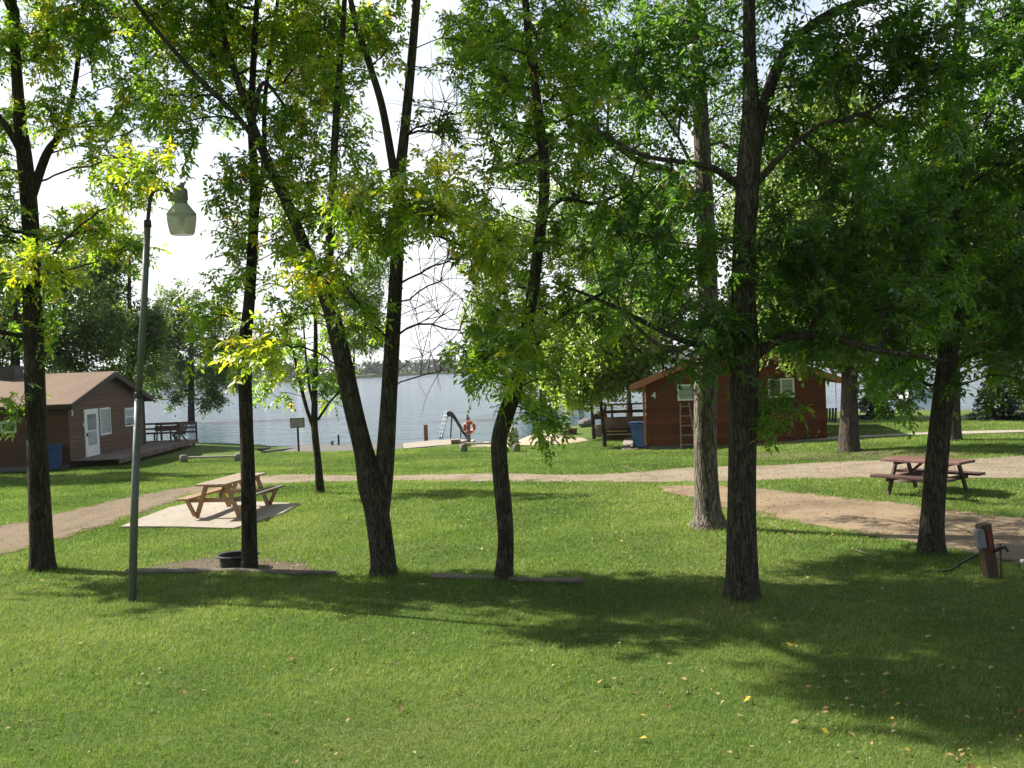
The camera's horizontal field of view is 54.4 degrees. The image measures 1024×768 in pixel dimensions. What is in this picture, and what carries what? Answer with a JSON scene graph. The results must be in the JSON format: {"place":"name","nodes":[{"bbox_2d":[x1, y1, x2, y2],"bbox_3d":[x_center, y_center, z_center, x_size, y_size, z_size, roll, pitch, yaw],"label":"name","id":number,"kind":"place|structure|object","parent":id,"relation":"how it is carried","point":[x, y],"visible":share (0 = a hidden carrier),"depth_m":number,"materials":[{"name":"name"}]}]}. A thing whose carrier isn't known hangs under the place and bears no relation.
{"place":"outdoors","nodes":[
{"label":"outdoors","id":0,"kind":"place"},
{"bbox_2d":[0,486,216,555],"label":"dirt track","id":1,"kind":"structure","parent":0,"point":[59,519],"depth_m":23.05,"materials":[{"name":"beige soil"}]},
{"bbox_2d":[143,361,677,385],"bbox_3d":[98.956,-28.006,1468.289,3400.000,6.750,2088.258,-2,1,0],"label":"shore","id":2,"kind":"structure","parent":0,"point":[355,374],"depth_m":851.77,"materials":[{"name":"green plant"}]},
{"bbox_2d":[142,363,677,388],"bbox_3d":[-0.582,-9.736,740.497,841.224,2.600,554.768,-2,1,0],"label":"reed belt","id":3,"kind":"object","parent":2,"relation":"on","point":[371,376],"visible":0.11,"depth_m":807.13,"materials":[{"name":"green plant"}]},
{"bbox_2d":[47,342,961,383],"bbox_3d":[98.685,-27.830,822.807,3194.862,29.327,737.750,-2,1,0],"label":"wood","id":4,"kind":"object","parent":2,"relation":"on","point":[368,367],"visible":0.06,"depth_m":845.26,"materials":[{"name":"green plant"}]},
{"bbox_2d":[403,439,466,448],"bbox_3d":[-3.784,3.190,48.474,3.208,0.600,4.780,-2,1,0],"label":"dock","id":5,"kind":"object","parent":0,"point":[425,444],"depth_m":48.39,"materials":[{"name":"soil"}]},
{"bbox_2d":[0,410,1023,767],"bbox_3d":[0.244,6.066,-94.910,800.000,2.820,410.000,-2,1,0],"label":"ground","id":6,"kind":"structure","parent":0,"point":[204,448],"depth_m":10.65,"materials":[{"name":"green plant"}]},
{"bbox_2d":[0,295,13,350],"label":"lakeside tree","id":7,"kind":"object","parent":6,"relation":"on","point":[3,344],"visible":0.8,"depth_m":40.54,"materials":[{"name":"green plant"}]},
{"bbox_2d":[48,444,61,470],"bbox_3d":[-18.930,3.047,41.109,0.660,1.089,0.891,-3,1,-20],"label":"wheelie bin","id":8,"kind":"object","parent":6,"relation":"on","point":[55,453],"visible":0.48,"depth_m":40.87,"materials":[{"name":"blue plastic"}]},
{"bbox_2d":[0,220,137,376],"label":"lakeside tree","id":9,"kind":"object","parent":6,"relation":"on","point":[86,337],"visible":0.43,"depth_m":53.85,"materials":[{"name":"green plant"}]},
{"bbox_2d":[0,366,153,471],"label":"brown cabin","id":10,"kind":"object","parent":6,"relation":"on","point":[89,414],"visible":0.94,"depth_m":44.19,"materials":[{"name":"brown wood"}]},
{"bbox_2d":[0,422,16,432],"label":"window","id":11,"kind":"structure","parent":10,"relation":"in","point":[12,427],"depth_m":41.78,"materials":[{"name":"white paint"}]},
{"bbox_2d":[83,408,99,456],"bbox_3d":[-18.692,2.157,44.328,0.115,2.099,1.587,-2,1,-2],"label":"door","id":12,"kind":"structure","parent":10,"relation":"in","point":[92,441],"depth_m":44.23,"materials":[{"name":"white paint"}]},
{"bbox_2d":[98,407,111,435],"bbox_3d":[-18.800,1.719,45.979,0.070,1.246,1.312,-2,1,-2],"label":"window","id":13,"kind":"structure","parent":10,"relation":"in","point":[105,431],"depth_m":45.97,"materials":[{"name":"white glass"}]},
{"bbox_2d":[124,407,133,426],"bbox_3d":[-18.920,1.629,49.298,0.070,0.909,1.502,-2,1,-2],"label":"window","id":14,"kind":"structure","parent":10,"relation":"in","point":[129,416],"depth_m":49.11,"materials":[{"name":"white glass"}]},
{"bbox_2d":[0,0,196,571],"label":"ash tree","id":15,"kind":"object","parent":6,"relation":"on","point":[82,31],"visible":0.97,"depth_m":16.70,"materials":[{"name":"green plant"}]},
{"bbox_2d":[57,226,177,393],"bbox_3d":[-23.880,-2.979,59.922,7.522,13.508,5.559,-2,1,0],"label":"lakeside tree","id":16,"kind":"object","parent":6,"relation":"on","point":[156,323],"visible":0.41,"depth_m":59.26,"materials":[{"name":"green plant"}]},
{"bbox_2d":[70,421,198,463],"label":"timber deck","id":17,"kind":"structure","parent":6,"relation":"on","point":[150,449],"depth_m":48.00,"materials":[{"name":"brown wood"}]},
{"bbox_2d":[152,422,178,441],"bbox_3d":[-18.451,2.545,53.067,1.300,0.990,0.600,-2,1,-2],"label":"deck bench","id":18,"kind":"object","parent":17,"relation":"on","point":[174,426],"visible":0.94,"depth_m":53.26,"materials":[{"name":"brown wood"}]},
{"bbox_2d":[168,422,188,441],"bbox_3d":[-17.533,2.532,52.459,0.740,1.014,0.803,-2,1,28],"label":"deck chair","id":19,"kind":"object","parent":17,"relation":"on","point":[181,431],"visible":0.97,"depth_m":52.56,"materials":[{"name":"brown wood"}]},
{"bbox_2d":[128,182,196,601],"bbox_3d":[-4.973,0.164,14.164,1.185,6.009,0.410,-2,1,0],"label":"lamp post","id":20,"kind":"object","parent":6,"relation":"on","point":[181,214],"visible":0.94,"depth_m":14.08,"materials":[{"name":"metal"}]},
{"bbox_2d":[134,277,257,420],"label":"lakeside tree","id":21,"kind":"object","parent":6,"relation":"on","point":[213,392],"visible":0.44,"depth_m":93.69,"materials":[{"name":"green plant"}]},
{"bbox_2d":[120,502,299,529],"bbox_3d":[-6.718,3.023,22.985,3.389,0.242,4.771,-2,1,0],"label":"concrete pad","id":22,"kind":"object","parent":6,"relation":"on","point":[223,515],"visible":0.56,"depth_m":22.22,"materials":[{"name":"beige concrete"}]},
{"bbox_2d":[176,472,284,517],"bbox_3d":[-6.403,2.552,22.839,1.600,0.782,2.262,-2,1,9],"label":"picnic table","id":23,"kind":"object","parent":22,"relation":"on","point":[224,485],"visible":0.81,"depth_m":22.17,"materials":[{"name":"brown wood"}]},
{"bbox_2d":[180,453,239,462],"bbox_3d":[-12.999,3.244,43.008,2.667,0.458,0.336,-2,1,-4],"label":"log rail","id":24,"kind":"object","parent":6,"relation":"on","point":[184,458],"visible":0.67,"depth_m":42.90,"materials":[{"name":"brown wood"}]},
{"bbox_2d":[148,557,317,569],"bbox_3d":[-4.565,3.009,16.627,3.520,0.048,1.829,-2,1,12],"label":"bare soil patch","id":25,"kind":"object","parent":6,"relation":"on","point":[263,564],"visible":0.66,"depth_m":16.60,"materials":[{"name":"brown soil"}]},
{"bbox_2d":[125,568,336,574],"bbox_3d":[-4.522,2.990,15.842,3.645,0.123,0.207,-2,1,12],"label":"border log","id":26,"kind":"object","parent":25,"relation":"on","point":[194,570],"visible":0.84,"depth_m":15.79,"materials":[{"name":"brown wood"}]},
{"bbox_2d":[215,550,259,567],"bbox_3d":[-4.473,2.902,16.248,0.703,0.270,0.703,-2,1,0],"label":"fire ring","id":27,"kind":"object","parent":25,"relation":"on","point":[230,559],"visible":0.52,"depth_m":16.00,"materials":[{"name":"metal"}]},
{"bbox_2d":[155,0,357,568],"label":"ash tree","id":28,"kind":"object","parent":6,"relation":"on","point":[270,28],"visible":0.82,"depth_m":15.77,"materials":[{"name":"green plant"}]},
{"bbox_2d":[261,447,295,452],"bbox_3d":[-11.139,3.171,47.779,0.220,0.274,3.948,-2,1,9],"label":"old plank","id":29,"kind":"object","parent":6,"relation":"on","point":[265,451],"visible":0.71,"depth_m":47.20,"materials":[{"name":"grey wood"}]},
{"bbox_2d":[290,418,304,451],"bbox_3d":[-10.065,2.406,46.822,0.665,1.618,0.120,-2,1,-4],"label":"notice board","id":30,"kind":"object","parent":6,"relation":"on","point":[297,423],"visible":0.94,"depth_m":46.77,"materials":[{"name":"brown wood"}]},
{"bbox_2d":[251,272,371,493],"bbox_3d":[-5.238,-0.270,26.137,3.631,6.592,2.717,-2,1,0],"label":"young tree","id":31,"kind":"object","parent":6,"relation":"on","point":[316,382],"visible":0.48,"depth_m":26.13,"materials":[{"name":"green plant"}]},
{"bbox_2d":[97,0,542,578],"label":"ash tree","id":32,"kind":"object","parent":6,"relation":"on","point":[351,214],"visible":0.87,"depth_m":15.04,"materials":[{"name":"green plant"}]},
{"bbox_2d":[283,443,402,451],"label":"lakeside slab","id":33,"kind":"structure","parent":6,"relation":"on","point":[308,448],"depth_m":48.14,"materials":[{"name":"grey concrete"}]},
{"bbox_2d":[320,250,406,370],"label":"lakeside tree","id":34,"kind":"object","parent":6,"relation":"on","point":[358,287],"visible":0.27,"depth_m":81.23,"materials":[{"name":"green plant"}]},
{"bbox_2d":[423,425,427,440],"bbox_3d":[-4.442,2.587,51.378,0.200,0.980,0.200,-2,1,0],"label":"mooring post","id":35,"kind":"object","parent":6,"relation":"on","point":[425,432],"visible":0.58,"depth_m":51.28,"materials":[{"name":"brown wood"}]},
{"bbox_2d":[451,438,462,443],"bbox_3d":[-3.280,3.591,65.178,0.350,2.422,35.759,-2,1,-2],"label":"old plank","id":36,"kind":"object","parent":6,"relation":"on","point":[455,441],"visible":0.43,"depth_m":47.30,"materials":[{"name":"grey wood"}]},
{"bbox_2d":[460,442,519,451],"bbox_3d":[-0.951,2.739,42.437,2.829,0.501,0.333,-2,1,24],"label":"log rail","id":37,"kind":"object","parent":6,"relation":"on","point":[463,448],"visible":0.69,"depth_m":42.59,"materials":[{"name":"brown wood"}]},
{"bbox_2d":[432,573,584,583],"bbox_3d":[-0.090,2.831,14.476,2.378,0.117,0.132,-2,1,21],"label":"border log","id":38,"kind":"object","parent":6,"relation":"on","point":[525,579],"visible":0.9,"depth_m":14.33,"materials":[{"name":"brown wood"}]},
{"bbox_2d":[0,427,1023,767],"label":"fallen leaves","id":39,"kind":"object","parent":6,"relation":"on","point":[400,707],"visible":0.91,"depth_m":10.28,"materials":[{"name":"yellow plant"}]},
{"bbox_2d":[508,427,518,446],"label":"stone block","id":40,"kind":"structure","parent":6,"relation":"on","point":[515,431],"depth_m":44.38,"materials":[{"name":"grey stone"}]},
{"bbox_2d":[471,434,588,446],"bbox_3d":[0.857,3.557,62.456,6.020,2.328,36.540,-2,1,0],"label":"sand patch","id":41,"kind":"object","parent":6,"relation":"on","point":[524,441],"visible":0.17,"depth_m":46.59,"materials":[{"name":"beige sand"}]},
{"bbox_2d":[466,415,470,445],"bbox_3d":[-2.006,2.176,45.879,0.170,1.500,0.150,-2,1,0],"label":"life ring post","id":42,"kind":"object","parent":41,"relation":"on","point":[468,428],"visible":0.64,"depth_m":45.81,"materials":[{"name":"wood"}]},
{"bbox_2d":[462,420,476,434],"bbox_3d":[-1.952,1.986,45.670,0.692,0.689,0.156,-2,1,-6],"label":"life ring","id":43,"kind":"object","parent":42,"relation":"hanging from","point":[472,430],"visible":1,"depth_m":45.62,"materials":[{"name":"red plastic"}]},
{"bbox_2d":[453,179,617,408],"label":"lakeside tree","id":44,"kind":"object","parent":6,"relation":"on","point":[522,284],"visible":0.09,"depth_m":93.57,"materials":[{"name":"green plant"}]},
{"bbox_2d":[432,0,648,581],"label":"ash tree","id":45,"kind":"object","parent":6,"relation":"on","point":[503,40],"visible":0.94,"depth_m":14.34,"materials":[{"name":"green plant"}]},
{"bbox_2d":[538,297,585,405],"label":"lakeside tree","id":46,"kind":"object","parent":6,"relation":"on","point":[552,317],"depth_m":96.65,"materials":[{"name":"green plant"}]},
{"bbox_2d":[533,312,595,438],"bbox_3d":[2.732,-0.400,46.917,4.231,6.312,3.569,-2,1,22],"label":"lakeside tree","id":47,"kind":"object","parent":6,"relation":"on","point":[547,344],"visible":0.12,"depth_m":46.40,"materials":[{"name":"green plant"}]},
{"bbox_2d":[561,428,576,434],"bbox_3d":[2.922,2.445,50.928,0.840,0.370,0.840,-2,1,0],"label":"fire ring","id":48,"kind":"object","parent":6,"relation":"on","point":[571,431],"visible":0.52,"depth_m":50.57,"materials":[{"name":"metal"}]},
{"bbox_2d":[578,418,590,426],"bbox_3d":[4.222,2.268,57.066,0.681,0.646,1.053,-2,1,38],"label":"boulder","id":49,"kind":"object","parent":6,"relation":"on","point":[584,422],"visible":0.8,"depth_m":56.81,"materials":[{"name":"grey stone"}]},
{"bbox_2d":[595,424,601,436],"bbox_3d":[4.177,2.319,48.640,0.635,0.739,0.593,-3,1,-23],"label":"boulder","id":50,"kind":"object","parent":6,"relation":"on","point":[598,433],"visible":0.4,"depth_m":48.38,"materials":[{"name":"grey stone"}]},
{"bbox_2d":[547,300,668,446],"bbox_3d":[4.085,-0.367,42.397,5.293,6.353,4.003,-2,1,0],"label":"lakeside tree","id":51,"kind":"object","parent":6,"relation":"on","point":[606,382],"visible":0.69,"depth_m":41.71,"materials":[{"name":"green plant"}]},
{"bbox_2d":[602,402,645,439],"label":"railed deck","id":52,"kind":"structure","parent":6,"relation":"on","point":[619,426],"depth_m":46.16,"materials":[{"name":"brown wood"}]},
{"bbox_2d":[622,437,648,447],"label":"patio slab","id":53,"kind":"structure","parent":6,"relation":"on","point":[627,442],"depth_m":42.98,"materials":[{"name":"concrete"}]},
{"bbox_2d":[578,180,697,416],"bbox_3d":[6.892,-4.181,52.022,7.091,13.407,5.691,-2,1,0],"label":"lakeside tree","id":54,"kind":"object","parent":6,"relation":"on","point":[673,327],"visible":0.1,"depth_m":51.15,"materials":[{"name":"green plant"}]},
{"bbox_2d":[534,0,789,531],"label":"ash tree","id":55,"kind":"object","parent":6,"relation":"on","point":[708,514],"visible":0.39,"depth_m":17.89,"materials":[{"name":"green plant"}]},
{"bbox_2d":[679,402,693,448],"bbox_3d":[6.914,1.657,39.152,0.655,1.848,0.454,-2,1,9],"label":"ladder","id":56,"kind":"object","parent":6,"relation":"on","point":[690,415],"visible":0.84,"depth_m":39.15,"materials":[{"name":"brown wood"}]},
{"bbox_2d":[629,346,840,449],"bbox_3d":[9.318,0.608,42.569,8.103,4.830,8.178,-2,1,9],"label":"red cabin","id":57,"kind":"object","parent":6,"relation":"on","point":[661,416],"visible":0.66,"depth_m":39.17,"materials":[{"name":"red wood"}]},
{"bbox_2d":[677,384,693,400],"bbox_3d":[7.216,0.321,39.323,1.341,0.640,0.070,-2,1,10],"label":"window","id":58,"kind":"structure","parent":57,"relation":"in","point":[684,395],"depth_m":39.37,"materials":[{"name":"white glass"}]},
{"bbox_2d":[767,378,794,397],"bbox_3d":[10.479,0.155,38.775,1.008,0.749,0.070,-2,1,9],"label":"window","id":59,"kind":"structure","parent":57,"relation":"in","point":[788,384],"depth_m":38.75,"materials":[{"name":"white glass"}]},
{"bbox_2d":[715,62,871,355],"bbox_3d":[13.882,-7.270,49.918,9.135,18.461,5.838,-2,1,0],"label":"lakeside tree","id":60,"kind":"object","parent":6,"relation":"on","point":[778,174],"visible":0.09,"depth_m":49.39,"materials":[{"name":"green plant"}]},
{"bbox_2d":[564,0,1023,603],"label":"maple tree","id":61,"kind":"object","parent":6,"relation":"on","point":[898,42],"visible":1,"depth_m":12.61,"materials":[{"name":"green plant"}]},
{"bbox_2d":[799,429,829,438],"bbox_3d":[11.672,2.013,38.938,1.660,0.535,1.027,-2,1,0],"label":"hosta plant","id":62,"kind":"object","parent":6,"relation":"on","point":[809,431],"visible":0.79,"depth_m":38.58,"materials":[{"name":"green plant"}]},
{"bbox_2d":[621,430,1023,449],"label":"concrete walk","id":63,"kind":"structure","parent":6,"relation":"on","point":[963,432],"depth_m":38.12,"materials":[{"name":"grey concrete"}]},
{"bbox_2d":[628,421,646,448],"bbox_3d":[5.234,2.067,40.439,0.891,1.089,0.660,-2,1,30],"label":"wheelie bin","id":64,"kind":"object","parent":63,"relation":"on","point":[637,429],"visible":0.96,"depth_m":40.22,"materials":[{"name":"blue plastic"}]},
{"bbox_2d":[826,408,836,422],"bbox_3d":[14.809,1.607,46.486,0.740,1.014,0.803,-2,1,10],"label":"lawn chair","id":65,"kind":"object","parent":6,"relation":"on","point":[832,417],"visible":0.5,"depth_m":46.21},
{"bbox_2d":[730,81,942,452],"bbox_3d":[10.822,-3.805,32.658,7.434,12.332,4.636,-2,1,0],"label":"lakeside tree","id":66,"kind":"object","parent":6,"relation":"on","point":[848,438],"visible":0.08,"depth_m":32.26,"materials":[{"name":"green plant"}]},
{"bbox_2d":[661,485,1023,561],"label":"dirt parking","id":67,"kind":"structure","parent":6,"relation":"on","point":[851,508],"depth_m":18.72,"materials":[{"name":"beige soil"}]},
{"bbox_2d":[858,386,895,419],"bbox_3d":[17.729,0.723,49.032,2.197,2.182,2.287,-2,1,32],"label":"bush","id":68,"kind":"object","parent":6,"relation":"on","point":[863,404],"visible":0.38,"depth_m":48.71,"materials":[{"name":"green plant"}]},
{"bbox_2d":[891,469,923,482],"bbox_3d":[9.346,2.202,23.498,0.760,0.320,0.760,-2,1,0],"label":"fire ring","id":69,"kind":"object","parent":6,"relation":"on","point":[898,471],"visible":0.23,"depth_m":23.23,"materials":[{"name":"metal"}]},
{"bbox_2d":[870,456,985,494],"bbox_3d":[9.027,2.031,21.644,1.600,0.794,1.818,-3,1,-39],"label":"picnic table","id":70,"kind":"object","parent":6,"relation":"on","point":[914,473],"visible":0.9,"depth_m":21.63,"materials":[{"name":"brown wood"}]},
{"bbox_2d":[856,0,1023,556],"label":"maple tree","id":71,"kind":"object","parent":6,"relation":"on","point":[1002,300],"visible":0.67,"depth_m":14.81,"materials":[{"name":"green plant"}]},
{"bbox_2d":[893,112,1023,440],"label":"lakeside tree","id":72,"kind":"object","parent":6,"relation":"on","point":[956,432],"visible":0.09,"depth_m":34.01,"materials":[{"name":"green plant"}]},
{"bbox_2d":[937,545,1006,571],"bbox_3d":[6.229,2.364,13.459,0.479,0.472,0.863,-3,1,-18],"label":"water hose","id":73,"kind":"object","parent":6,"relation":"on","point":[973,556],"visible":0.81,"depth_m":13.75,"materials":[{"name":"black rubber"}]},
{"bbox_2d":[973,522,998,578],"bbox_3d":[6.310,2.258,13.247,0.306,0.810,0.186,-2,1,-8],"label":"power post","id":74,"kind":"object","parent":6,"relation":"on","point":[984,539],"visible":0.83,"depth_m":13.19,"materials":[{"name":"brown wood"}]},
{"bbox_2d":[963,363,1023,420],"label":"spruce tree","id":75,"kind":"object","parent":6,"relation":"on","point":[1002,409],"visible":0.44,"depth_m":44.08,"materials":[{"name":"green plant"}]},
{"bbox_2d":[995,543,1008,578],"bbox_3d":[6.476,2.366,13.136,0.181,0.531,0.050,-2,1,0],"label":"water tap","id":76,"kind":"object","parent":6,"relation":"on","point":[1006,549],"visible":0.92,"depth_m":13.12,"materials":[{"name":"metal"}]},
{"bbox_2d":[1020,559,1023,569],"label":"pipe stub","id":77,"kind":"object","parent":6,"relation":"on","point":[1022,562],"visible":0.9,"depth_m":13.74,"materials":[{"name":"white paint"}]},
{"bbox_2d":[0,0,1023,373],"label":"sky","id":78,"kind":"structure","parent":0,"point":[189,253],"materials":[{"name":"white"}]},
{"bbox_2d":[144,355,1022,446],"bbox_3d":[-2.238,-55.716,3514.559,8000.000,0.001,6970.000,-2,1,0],"label":"water","id":79,"kind":"structure","parent":0,"point":[271,427],"depth_m":96.07,"materials":[{"name":"liquid"}]},
{"bbox_2d":[438,411,466,437],"bbox_3d":[-3.554,2.577,60.002,1.793,1.963,0.644,-2,1,0],"label":"water slide","id":80,"kind":"object","parent":79,"relation":"in","point":[451,414],"visible":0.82,"depth_m":59.72,"materials":[{"name":"white paint"}]},
{"bbox_2d":[899,381,932,397],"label":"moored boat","id":81,"kind":"object","parent":79,"relation":"on","point":[907,393],"visible":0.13,"depth_m":85.23,"materials":[{"name":"white glass"}]},
{"bbox_2d":[594,410,600,422],"bbox_3d":[4.636,1.937,52.660,0.750,1.095,0.720,-2,1,-10],"label":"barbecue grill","id":82,"kind":"object","parent":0,"point":[596,416],"visible":0.42,"depth_m":52.41,"materials":[{"name":"metal"}]},
{"bbox_2d":[214,456,1023,488],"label":"gravel road","id":83,"kind":"structure","parent":0,"point":[1010,467],"depth_m":27.75,"materials":[{"name":"beige gravel"}]},
{"bbox_2d":[0,456,1023,573],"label":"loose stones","id":84,"kind":"object","parent":83,"relation":"on","point":[571,481],"visible":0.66,"depth_m":20.83,"materials":[{"name":"grey stone"}]},
{"bbox_2d":[757,451,977,460],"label":"worn ground","id":85,"kind":"structure","parent":0,"point":[881,453],"depth_m":31.12,"materials":[{"name":"soil"}]}
]}

